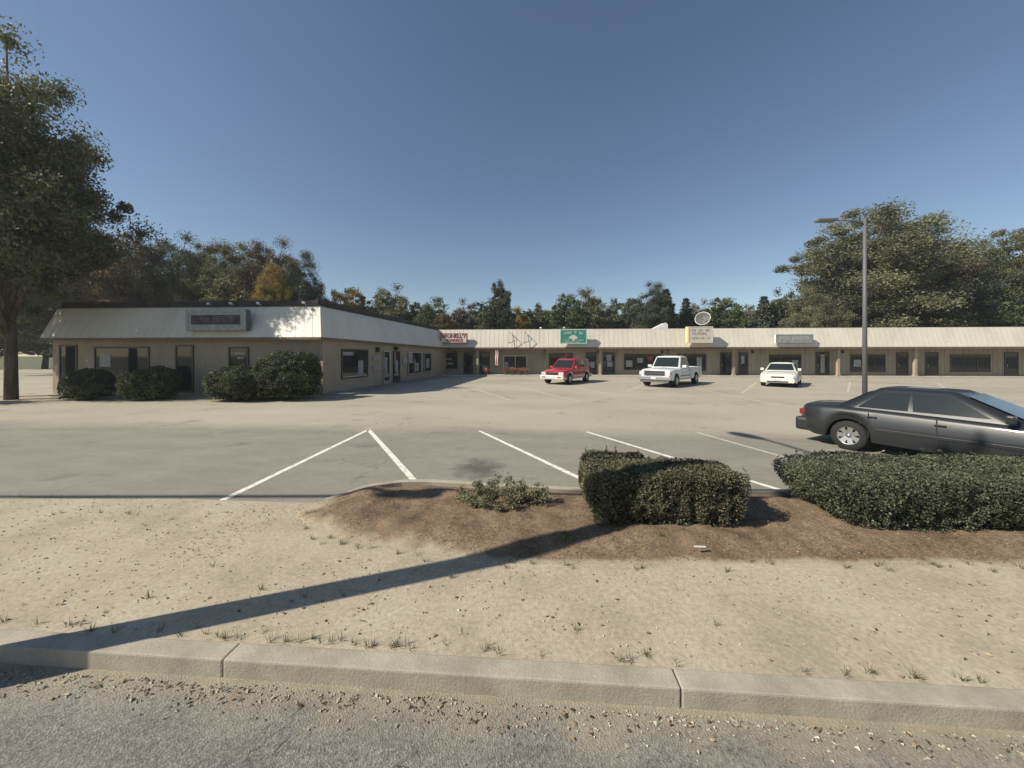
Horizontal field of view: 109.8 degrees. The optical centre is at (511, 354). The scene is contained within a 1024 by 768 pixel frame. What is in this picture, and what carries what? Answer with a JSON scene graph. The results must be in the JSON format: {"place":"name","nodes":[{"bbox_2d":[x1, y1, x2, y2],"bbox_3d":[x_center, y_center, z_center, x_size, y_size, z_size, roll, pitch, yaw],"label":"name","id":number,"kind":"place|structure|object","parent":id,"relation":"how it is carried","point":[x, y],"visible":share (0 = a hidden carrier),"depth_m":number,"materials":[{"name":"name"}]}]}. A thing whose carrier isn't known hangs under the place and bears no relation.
{"place":"outdoors","nodes":[
{"label":"outdoors","id":0,"kind":"place"},
{"bbox_2d":[0,356,673,672],"bbox_3d":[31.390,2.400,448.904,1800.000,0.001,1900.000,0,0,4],"label":"ground","id":1,"kind":"structure","parent":0,"point":[29,362],"depth_m":115.21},
{"bbox_2d":[0,319,42,358],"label":"leafy tree","id":2,"kind":"object","parent":1,"relation":"on","point":[22,347],"visible":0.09,"depth_m":56.82,"materials":[{"name":"green plant"}]},
{"bbox_2d":[0,316,52,368],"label":"leafy tree","id":3,"kind":"object","parent":1,"relation":"on","point":[45,359],"visible":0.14,"depth_m":58.48,"materials":[{"name":"green plant"}]},
{"bbox_2d":[0,261,85,346],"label":"leafy tree","id":4,"kind":"object","parent":1,"relation":"on","point":[27,336],"visible":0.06,"depth_m":40.00,"materials":[{"name":"green plant"}]},
{"bbox_2d":[199,277,257,300],"bbox_3d":[-28.276,-2.585,36.996,7.085,10.567,7.363,0,0,16],"label":"leafy tree","id":5,"kind":"object","parent":1,"relation":"on","point":[242,296],"visible":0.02,"depth_m":36.12,"materials":[{"name":"green plant"}]},
{"bbox_2d":[227,235,310,299],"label":"leafy tree","id":6,"kind":"object","parent":1,"relation":"on","point":[255,253],"visible":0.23,"depth_m":41.35,"materials":[{"name":"green plant"}]},
{"bbox_2d":[278,249,326,300],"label":"leafy tree","id":7,"kind":"object","parent":1,"relation":"on","point":[316,291],"visible":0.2,"depth_m":41.29,"materials":[{"name":"green plant"}]},
{"bbox_2d":[297,280,312,299],"bbox_3d":[-21.675,-2.605,37.954,4.479,10.619,4.643,0,0,-19],"label":"conifer tree","id":8,"kind":"object","parent":1,"relation":"on","point":[304,294],"visible":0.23,"depth_m":37.76,"materials":[{"name":"green plant"}]},
{"bbox_2d":[329,287,377,311],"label":"leafy tree","id":9,"kind":"object","parent":1,"relation":"on","point":[359,303],"visible":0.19,"depth_m":47.31,"materials":[{"name":"green plant"}]},
{"bbox_2d":[367,282,412,320],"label":"leafy tree","id":10,"kind":"object","parent":1,"relation":"on","point":[400,309],"visible":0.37,"depth_m":47.94,"materials":[{"name":"green plant"}]},
{"bbox_2d":[404,301,424,322],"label":"leafy tree","id":11,"kind":"object","parent":1,"relation":"on","point":[414,307],"visible":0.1,"depth_m":49.23,"materials":[{"name":"green plant"}]},
{"bbox_2d":[412,296,454,328],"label":"leafy tree","id":12,"kind":"object","parent":1,"relation":"on","point":[428,314],"visible":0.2,"depth_m":46.07,"materials":[{"name":"green plant"}]},
{"bbox_2d":[429,312,459,329],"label":"leafy tree","id":13,"kind":"object","parent":1,"relation":"on","point":[441,325],"visible":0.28,"depth_m":44.53,"materials":[{"name":"orange plant"}]},
{"bbox_2d":[451,297,478,329],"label":"leafy tree","id":14,"kind":"object","parent":1,"relation":"on","point":[463,321],"visible":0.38,"depth_m":48.91,"materials":[{"name":"green plant"}]},
{"bbox_2d":[474,296,519,328],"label":"leafy tree","id":15,"kind":"object","parent":1,"relation":"on","point":[488,320],"visible":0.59,"depth_m":43.91,"materials":[{"name":"green plant"}]},
{"bbox_2d":[489,279,516,328],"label":"leafy tree","id":16,"kind":"object","parent":1,"relation":"on","point":[500,291],"visible":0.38,"depth_m":45.59,"materials":[{"name":"green plant"}]},
{"bbox_2d":[0,629,1023,730],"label":"kerb","id":17,"kind":"structure","parent":1,"relation":"on","point":[939,705],"depth_m":2.35,"materials":[{"name":"concrete"}]},
{"bbox_2d":[512,305,532,328],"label":"leafy tree","id":18,"kind":"object","parent":1,"relation":"on","point":[522,319],"visible":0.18,"depth_m":49.01,"materials":[{"name":"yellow plant"}]},
{"bbox_2d":[525,303,557,328],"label":"leafy tree","id":19,"kind":"object","parent":1,"relation":"on","point":[537,322],"visible":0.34,"depth_m":48.49,"materials":[{"name":"green plant"}]},
{"bbox_2d":[543,293,589,328],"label":"leafy tree","id":20,"kind":"object","parent":1,"relation":"on","point":[561,317],"visible":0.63,"depth_m":46.84,"materials":[{"name":"green plant"}]},
{"bbox_2d":[570,287,620,328],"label":"leafy tree","id":21,"kind":"object","parent":1,"relation":"on","point":[597,317],"visible":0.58,"depth_m":47.47,"materials":[{"name":"green plant"}]},
{"bbox_2d":[606,298,620,328],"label":"leafy tree","id":22,"kind":"object","parent":1,"relation":"on","point":[613,305],"visible":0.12,"depth_m":51.73,"materials":[{"name":"green plant"}]},
{"bbox_2d":[617,297,647,328],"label":"leafy tree","id":23,"kind":"object","parent":1,"relation":"on","point":[625,321],"visible":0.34,"depth_m":49.49,"materials":[{"name":"green plant"}]},
{"bbox_2d":[627,280,679,328],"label":"leafy tree","id":24,"kind":"object","parent":1,"relation":"on","point":[653,313],"visible":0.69,"depth_m":45.95,"materials":[{"name":"green plant"}]},
{"bbox_2d":[658,288,679,328],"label":"conifer tree","id":25,"kind":"object","parent":1,"relation":"on","point":[676,326],"visible":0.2,"depth_m":47.41,"materials":[{"name":"green plant"}]},
{"bbox_2d":[677,298,695,327],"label":"conifer tree","id":26,"kind":"object","parent":1,"relation":"on","point":[686,315],"visible":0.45,"depth_m":49.44,"materials":[{"name":"green plant"}]},
{"bbox_2d":[693,297,752,327],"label":"leafy tree","id":27,"kind":"object","parent":1,"relation":"on","point":[720,318],"visible":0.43,"depth_m":47.67,"materials":[{"name":"green plant"}]},
{"bbox_2d":[743,303,756,327],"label":"leafy tree","id":28,"kind":"object","parent":1,"relation":"on","point":[750,314],"visible":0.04,"depth_m":50.64,"materials":[{"name":"green plant"}]},
{"bbox_2d":[748,296,779,327],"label":"conifer tree","id":29,"kind":"object","parent":1,"relation":"on","point":[763,314],"visible":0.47,"depth_m":46.52,"materials":[{"name":"green plant"}]},
{"bbox_2d":[769,287,795,327],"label":"leafy tree","id":30,"kind":"object","parent":1,"relation":"on","point":[780,314],"visible":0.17,"depth_m":47.38,"materials":[{"name":"green plant"}]},
{"bbox_2d":[780,285,856,327],"bbox_3d":[34.572,-2.836,41.058,6.849,11.084,6.715,0,0,16],"label":"leafy tree","id":31,"kind":"object","parent":1,"relation":"on","point":[819,312],"visible":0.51,"depth_m":39.86,"materials":[{"name":"green plant"}]},
{"bbox_2d":[832,292,921,327],"bbox_3d":[41.114,-2.297,41.096,7.851,9.956,8.158,0,0,1],"label":"leafy tree","id":32,"kind":"object","parent":1,"relation":"on","point":[871,313],"visible":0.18,"depth_m":39.59,"materials":[{"name":"green plant"}]},
{"bbox_2d":[831,216,990,326],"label":"leafy tree","id":33,"kind":"object","parent":1,"relation":"on","point":[954,276],"visible":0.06,"depth_m":41.20,"materials":[{"name":"green plant"}]},
{"bbox_2d":[923,238,1023,326],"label":"leafy tree","id":34,"kind":"object","parent":1,"relation":"on","point":[992,286],"visible":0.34,"depth_m":40.76,"materials":[{"name":"green plant"}]},
{"bbox_2d":[952,227,1023,314],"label":"leafy tree","id":35,"kind":"object","parent":1,"relation":"on","point":[1017,263],"visible":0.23,"depth_m":41.88,"materials":[{"name":"green plant"}]},
{"bbox_2d":[955,295,1023,326],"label":"leafy tree","id":36,"kind":"object","parent":1,"relation":"on","point":[1004,317],"visible":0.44,"depth_m":39.53,"materials":[{"name":"green plant"}]},
{"bbox_2d":[0,497,1023,689],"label":"sandy verge","id":37,"kind":"structure","parent":0,"point":[284,537],"depth_m":3.07,"materials":[{"name":"sand"},{"name":"beige sand"}]},
{"bbox_2d":[0,492,1023,763],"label":"fallen leaves","id":38,"kind":"object","parent":37,"relation":"on","point":[442,700],"visible":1,"depth_m":2.34,"materials":[{"name":"brown plant"}]},
{"bbox_2d":[294,486,1023,565],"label":"planting bed","id":39,"kind":"object","parent":37,"relation":"on","point":[397,530],"visible":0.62,"depth_m":4.02,"materials":[{"name":"brown soil"}]},
{"bbox_2d":[452,471,550,511],"bbox_3d":[-0.140,1.808,4.902,1.319,0.494,0.811,0,0,0],"label":"shrub","id":40,"kind":"object","parent":39,"relation":"on","point":[506,492],"visible":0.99,"depth_m":4.83,"materials":[{"name":"green plant"}]},
{"bbox_2d":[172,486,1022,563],"bbox_3d":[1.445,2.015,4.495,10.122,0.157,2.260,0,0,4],"label":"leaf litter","id":41,"kind":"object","parent":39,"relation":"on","point":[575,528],"visible":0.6,"depth_m":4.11,"materials":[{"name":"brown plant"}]},
{"bbox_2d":[579,445,645,464],"bbox_3d":[1.438,1.692,5.144,0.925,0.787,0.562,0,0,0],"label":"hedge","id":42,"kind":"object","parent":39,"relation":"on","point":[608,455],"visible":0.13,"depth_m":5.07,"materials":[{"name":"green plant"}]},
{"bbox_2d":[578,452,752,527],"bbox_3d":[1.819,1.689,4.498,2.008,0.804,0.811,0,0,0],"label":"hedge","id":43,"kind":"object","parent":39,"relation":"on","point":[650,490],"visible":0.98,"depth_m":4.20,"materials":[{"name":"green plant"}]},
{"bbox_2d":[772,447,1023,532],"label":"hedge","id":44,"kind":"object","parent":39,"relation":"on","point":[932,490],"visible":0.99,"depth_m":4.18,"materials":[{"name":"green plant"}]},
{"bbox_2d":[0,369,1023,502],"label":"parking lot","id":45,"kind":"structure","parent":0,"point":[219,450],"depth_m":9.51,"materials":[{"name":"grey asphalt"}]},
{"bbox_2d":[0,74,99,320],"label":"leafy tree","id":46,"kind":"object","parent":45,"relation":"on","point":[35,311],"visible":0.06,"depth_m":19.87,"materials":[{"name":"green plant"}]},
{"bbox_2d":[1,258,126,332],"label":"leafy tree","id":47,"kind":"object","parent":45,"relation":"on","point":[58,301],"visible":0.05,"depth_m":39.21,"materials":[{"name":"green plant"}]},
{"bbox_2d":[50,227,172,301],"bbox_3d":[-43.585,-5.552,41.279,10.903,16.904,10.929,0,0,-9],"label":"leafy tree","id":48,"kind":"object","parent":45,"relation":"on","point":[104,288],"visible":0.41,"depth_m":39.05,"materials":[{"name":"green plant"}]},
{"bbox_2d":[0,396,315,401],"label":"soil bed","id":49,"kind":"object","parent":45,"relation":"on","point":[116,399],"visible":0.6,"depth_m":16.95,"materials":[{"name":"brown soil"}]},
{"bbox_2d":[0,15,167,399],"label":"leafy tree","id":50,"kind":"object","parent":49,"relation":"on","point":[56,163],"visible":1,"depth_m":16.52,"materials":[{"name":"green plant"}]},
{"bbox_2d":[56,368,118,399],"bbox_3d":[-19.824,1.356,16.927,2.137,1.554,1.769,0,0,22],"label":"bush","id":51,"kind":"object","parent":49,"relation":"on","point":[87,383],"visible":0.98,"depth_m":16.48,"materials":[{"name":"green plant"}]},
{"bbox_2d":[115,365,183,399],"bbox_3d":[-16.972,1.289,16.924,2.404,1.688,2.129,0,0,0],"label":"bush","id":52,"kind":"object","parent":49,"relation":"on","point":[152,382],"visible":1,"depth_m":16.36,"materials":[{"name":"green plant"}]},
{"bbox_2d":[202,364,263,400],"bbox_3d":[-12.639,1.269,16.748,2.856,1.732,2.624,0,0,0],"label":"bush","id":53,"kind":"object","parent":49,"relation":"on","point":[227,383],"visible":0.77,"depth_m":15.96,"materials":[{"name":"green plant"}]},
{"bbox_2d":[251,349,323,399],"bbox_3d":[-10.625,0.926,17.045,3.180,2.413,2.679,0,0,0],"label":"bush","id":54,"kind":"object","parent":49,"relation":"on","point":[287,375],"visible":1,"depth_m":16.26,"materials":[{"name":"green plant"}]},
{"bbox_2d":[116,229,215,301],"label":"leafy tree","id":55,"kind":"object","parent":45,"relation":"on","point":[165,269],"visible":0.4,"depth_m":40.96,"materials":[{"name":"green plant"}]},
{"bbox_2d":[160,240,225,300],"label":"leafy tree","id":56,"kind":"object","parent":45,"relation":"on","point":[189,292],"visible":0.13,"depth_m":42.53,"materials":[{"name":"green plant"}]},
{"bbox_2d":[172,238,258,300],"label":"leafy tree","id":57,"kind":"object","parent":45,"relation":"on","point":[217,271],"visible":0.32,"depth_m":41.16,"materials":[{"name":"green plant"}]},
{"bbox_2d":[249,261,294,300],"bbox_3d":[-25.315,-3.521,38.110,4.305,12.586,4.295,0,0,-40],"label":"leafy tree","id":58,"kind":"object","parent":45,"relation":"on","point":[271,291],"visible":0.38,"depth_m":37.35,"materials":[{"name":"yellow plant"}]},
{"bbox_2d":[311,376,449,398],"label":"walkway","id":59,"kind":"structure","parent":45,"relation":"on","point":[338,394],"depth_m":21.44,"materials":[{"name":"concrete"}]},
{"bbox_2d":[40,299,1023,395],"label":"strip mall","id":60,"kind":"structure","parent":45,"relation":"on","point":[352,347],"depth_m":31.80,"materials":[{"name":"beige"}]},
{"bbox_2d":[59,345,77,378],"bbox_3d":[-24.040,0.713,19.492,1.071,2.514,0.079,0,0,4],"label":"door","id":61,"kind":"structure","parent":60,"relation":"in","point":[68,354],"depth_m":19.50,"materials":[{"name":"grey glass"}]},
{"bbox_2d":[94,347,149,379],"bbox_3d":[-20.908,0.459,19.273,3.200,1.781,0.079,0,0,4],"label":"window","id":62,"kind":"structure","parent":60,"relation":"in","point":[116,360],"depth_m":19.29,"materials":[{"name":"brown glass"}]},
{"bbox_2d":[175,345,193,391],"bbox_3d":[-17.319,0.720,19.022,1.020,2.501,0.079,0,0,4],"label":"door","id":63,"kind":"structure","parent":60,"relation":"in","point":[184,354],"depth_m":19.03,"materials":[{"name":"black glass"}]},
{"bbox_2d":[185,309,250,330],"bbox_3d":[-14.955,-1.772,18.861,3.232,1.063,1.345,0,0,4],"label":"shop sign","id":64,"kind":"object","parent":60,"relation":"attached to","point":[220,320],"visible":0.98,"depth_m":18.21,"materials":[{"name":"grey plastic"}]},
{"bbox_2d":[228,347,248,370],"bbox_3d":[-14.300,0.210,18.811,1.109,1.259,0.079,0,0,4],"label":"window","id":65,"kind":"structure","parent":60,"relation":"in","point":[236,355],"depth_m":18.82,"materials":[{"name":"black glass"}]},
{"bbox_2d":[341,349,368,378],"bbox_3d":[-9.258,0.500,21.324,0.079,1.700,2.677,0,0,9],"label":"window","id":66,"kind":"structure","parent":60,"relation":"in","point":[354,362],"depth_m":21.22,"materials":[{"name":"black glass"}]},
{"bbox_2d":[383,351,390,383],"bbox_3d":[-8.668,0.840,24.989,0.119,2.280,0.905,0,0,9],"label":"door","id":67,"kind":"structure","parent":60,"relation":"in","point":[386,354],"depth_m":24.95,"materials":[{"name":"silver metal"}]},
{"bbox_2d":[393,351,400,381],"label":"door","id":68,"kind":"structure","parent":60,"relation":"in","point":[396,354],"depth_m":26.40,"materials":[{"name":"black glass"}]},
{"bbox_2d":[408,352,421,374],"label":"window","id":69,"kind":"structure","parent":60,"relation":"in","point":[414,358],"depth_m":29.52,"materials":[{"name":"black glass"}]},
{"bbox_2d":[424,353,431,371],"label":"window","id":70,"kind":"structure","parent":60,"relation":"in","point":[427,356],"depth_m":32.25,"materials":[{"name":"black glass"}]},
{"bbox_2d":[446,352,457,368],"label":"window","id":71,"kind":"structure","parent":60,"relation":"in","point":[451,357],"depth_m":37.60,"materials":[{"name":"black glass"}]},
{"bbox_2d":[440,333,466,342],"bbox_3d":[-5.753,-1.675,36.382,2.671,0.964,1.264,0,0,4],"label":"shop sign","id":72,"kind":"object","parent":60,"relation":"attached to","point":[453,337],"visible":1,"depth_m":35.77,"materials":[{"name":"white plastic"}]},
{"bbox_2d":[463,353,472,373],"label":"door","id":73,"kind":"structure","parent":60,"relation":"in","point":[467,357],"depth_m":37.48,"materials":[{"name":"black glass"}]},
{"bbox_2d":[480,353,489,373],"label":"door","id":74,"kind":"structure","parent":60,"relation":"in","point":[484,357],"depth_m":37.35,"materials":[{"name":"grey glass"}]},
{"bbox_2d":[503,355,526,368],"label":"window","id":75,"kind":"structure","parent":60,"relation":"in","point":[520,362],"depth_m":37.13,"materials":[{"name":"black glass"}]},
{"bbox_2d":[549,353,572,368],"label":"window","id":76,"kind":"structure","parent":60,"relation":"in","point":[554,357],"depth_m":36.83,"materials":[{"name":"black glass"}]},
{"bbox_2d":[560,329,586,343],"bbox_3d":[5.979,-1.787,35.377,2.583,1.391,1.295,0,0,4],"label":"shop sign","id":77,"kind":"object","parent":60,"relation":"attached to","point":[573,336],"visible":1,"depth_m":34.75,"materials":[{"name":"green plastic"}]},
{"bbox_2d":[586,353,596,373],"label":"door","id":78,"kind":"structure","parent":60,"relation":"in","point":[592,357],"depth_m":36.58,"materials":[{"name":"grey glass"}]},
{"bbox_2d":[603,353,614,373],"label":"door","id":79,"kind":"structure","parent":60,"relation":"in","point":[608,358],"depth_m":36.47,"materials":[{"name":"black glass"}]},
{"bbox_2d":[624,354,661,369],"bbox_3d":[13.188,0.705,36.228,3.742,1.612,0.079,0,0,4],"label":"window","id":80,"kind":"structure","parent":60,"relation":"in","point":[631,361],"depth_m":36.25,"materials":[{"name":"black glass"}]},
{"bbox_2d":[677,354,705,370],"bbox_3d":[17.912,0.749,35.897,2.804,1.697,0.079,0,0,4],"label":"window","id":81,"kind":"structure","parent":60,"relation":"in","point":[693,359],"depth_m":35.86,"materials":[{"name":"black glass"}]},
{"bbox_2d":[685,326,712,342],"bbox_3d":[17.691,-1.908,34.480,2.324,1.528,1.550,0,0,4],"label":"shop sign","id":82,"kind":"object","parent":60,"relation":"attached to","point":[700,334],"visible":1,"depth_m":33.73,"materials":[{"name":"beige plastic"}]},
{"bbox_2d":[695,312,710,325],"bbox_3d":[19.173,-3.282,36.206,1.222,2.164,0.999,0,0,4],"label":"satellite dish","id":83,"kind":"object","parent":60,"relation":"on","point":[702,318],"visible":0.99,"depth_m":36.34,"materials":[{"name":"grey metal"}]},
{"bbox_2d":[720,352,731,374],"bbox_3d":[21.196,0.860,35.639,1.098,2.220,0.137,0,0,4],"label":"door","id":84,"kind":"structure","parent":60,"relation":"in","point":[725,357],"depth_m":35.67,"materials":[{"name":"black glass"}]},
{"bbox_2d":[739,352,747,374],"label":"door","id":85,"kind":"structure","parent":60,"relation":"in","point":[743,356],"depth_m":35.55,"materials":[{"name":"grey glass"}]},
{"bbox_2d":[769,354,800,367],"bbox_3d":[26.775,0.900,35.278,2.989,1.899,0.079,0,0,4],"label":"window","id":86,"kind":"structure","parent":60,"relation":"in","point":[795,358],"depth_m":35.27,"materials":[{"name":"black glass"}]},
{"bbox_2d":[774,334,812,342],"bbox_3d":[26.360,-1.500,34.151,3.276,0.820,1.293,0,0,4],"label":"shop sign","id":87,"kind":"object","parent":60,"relation":"attached to","point":[799,338],"visible":1,"depth_m":33.52,"materials":[{"name":"white plastic"}]},
{"bbox_2d":[816,352,828,374],"bbox_3d":[30.224,0.835,35.007,1.244,2.270,0.137,0,0,4],"label":"door","id":88,"kind":"structure","parent":60,"relation":"in","point":[822,358],"depth_m":35.04,"materials":[{"name":"black glass"}]},
{"bbox_2d":[850,354,885,371],"bbox_3d":[34.346,0.797,34.748,3.171,1.691,0.079,0,0,4],"label":"window","id":89,"kind":"structure","parent":60,"relation":"in","point":[876,362],"depth_m":34.74,"materials":[{"name":"black glass"}]},
{"bbox_2d":[896,352,908,375],"bbox_3d":[37.447,0.860,34.502,1.074,2.220,0.137,0,0,4],"label":"door","id":90,"kind":"structure","parent":60,"relation":"in","point":[902,358],"depth_m":34.53,"materials":[{"name":"brown metal"}]},
{"bbox_2d":[925,352,938,375],"bbox_3d":[40.067,0.860,34.319,1.151,2.220,0.137,0,0,4],"label":"door","id":91,"kind":"structure","parent":60,"relation":"in","point":[931,358],"depth_m":34.36,"materials":[{"name":"brown metal"}]},
{"bbox_2d":[950,354,990,371],"bbox_3d":[43.440,0.783,34.112,3.493,1.660,0.079,0,0,4],"label":"window","id":92,"kind":"structure","parent":60,"relation":"in","point":[969,362],"depth_m":34.12,"materials":[{"name":"black glass"}]},
{"bbox_2d":[1004,352,1018,375],"bbox_3d":[46.990,0.860,33.835,1.205,2.220,0.137,0,0,4],"label":"door","id":93,"kind":"structure","parent":60,"relation":"in","point":[1011,359],"depth_m":33.87,"materials":[{"name":"brown metal"}]},
{"bbox_2d":[324,479,804,499],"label":"bed kerb","id":94,"kind":"structure","parent":45,"relation":"on","point":[559,489],"depth_m":5.58,"materials":[{"name":"concrete"}]},
{"bbox_2d":[540,358,591,383],"bbox_3d":[4.237,1.162,27.411,2.268,1.876,5.083,0,0,36],"label":"suv","id":95,"kind":"object","parent":45,"relation":"on","point":[567,371],"visible":1,"depth_m":26.53,"materials":[{"name":"red paint"}]},
{"bbox_2d":[220,382,944,499],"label":"parking markings","id":96,"kind":"object","parent":45,"relation":"on","point":[403,468],"visible":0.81,"depth_m":7.74,"materials":[{"name":"paint"}]},
{"bbox_2d":[638,356,701,386],"bbox_3d":[11.371,1.077,25.560,2.618,2.046,6.325,0,0,45],"label":"pickup truck","id":97,"kind":"object","parent":45,"relation":"on","point":[673,370],"visible":1,"depth_m":24.18,"materials":[{"name":"white paint"}]},
{"bbox_2d":[441,374,1023,377],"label":"walkway","id":98,"kind":"structure","parent":45,"relation":"on","point":[811,376],"depth_m":33.96,"materials":[{"name":"concrete"}]},
{"bbox_2d":[760,362,801,386],"bbox_3d":[18.997,1.307,25.375,2.262,1.586,5.517,0,0,41],"label":"sedan","id":99,"kind":"object","parent":45,"relation":"on","point":[781,372],"visible":1,"depth_m":23.99,"materials":[{"name":"paint"}]},
{"bbox_2d":[814,218,867,393],"bbox_3d":[13.367,-1.705,14.559,2.010,7.610,0.320,0,0,4],"label":"street lamp","id":100,"kind":"object","parent":45,"relation":"on","point":[864,336],"visible":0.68,"depth_m":14.46,"materials":[{"name":"grey metal"}]},
{"bbox_2d":[772,196,1000,327],"bbox_3d":[40.878,-7.075,41.211,17.312,20.141,17.353,0,0,-42],"label":"leafy tree","id":101,"kind":"object","parent":45,"relation":"on","point":[918,251],"visible":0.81,"depth_m":38.70,"materials":[{"name":"green plant"}]},
{"bbox_2d":[796,386,1023,458],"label":"sedan","id":102,"kind":"object","parent":45,"relation":"on","point":[947,420],"visible":0.98,"depth_m":7.05,"materials":[{"name":"dark grey paint"},{"name":"glass"},{"name":"rubber"}]},
{"bbox_2d":[897,296,980,326],"bbox_3d":[47.271,-2.253,41.071,8.780,9.849,8.190,0,0,-43],"label":"leafy tree","id":103,"kind":"object","parent":45,"relation":"on","point":[949,319],"visible":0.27,"depth_m":39.06,"materials":[{"name":"green plant"}]},
{"bbox_2d":[0,663,1023,767],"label":"road","id":104,"kind":"structure","parent":0,"point":[104,729],"depth_m":2.10,"materials":[{"name":"grey asphalt"}]},
{"bbox_2d":[0,495,1023,767],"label":"gravel","id":105,"kind":"structure","parent":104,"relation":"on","point":[674,717],"depth_m":2.30,"materials":[{"name":"beige gravel"}]},
{"bbox_2d":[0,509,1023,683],"bbox_3d":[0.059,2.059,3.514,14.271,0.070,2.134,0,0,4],"label":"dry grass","id":106,"kind":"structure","parent":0,"point":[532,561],"depth_m":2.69,"materials":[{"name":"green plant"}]},
{"bbox_2d":[0,0,1023,355],"label":"sky","id":107,"kind":"structure","parent":0,"point":[449,150],"materials":[{"name":"blue"}]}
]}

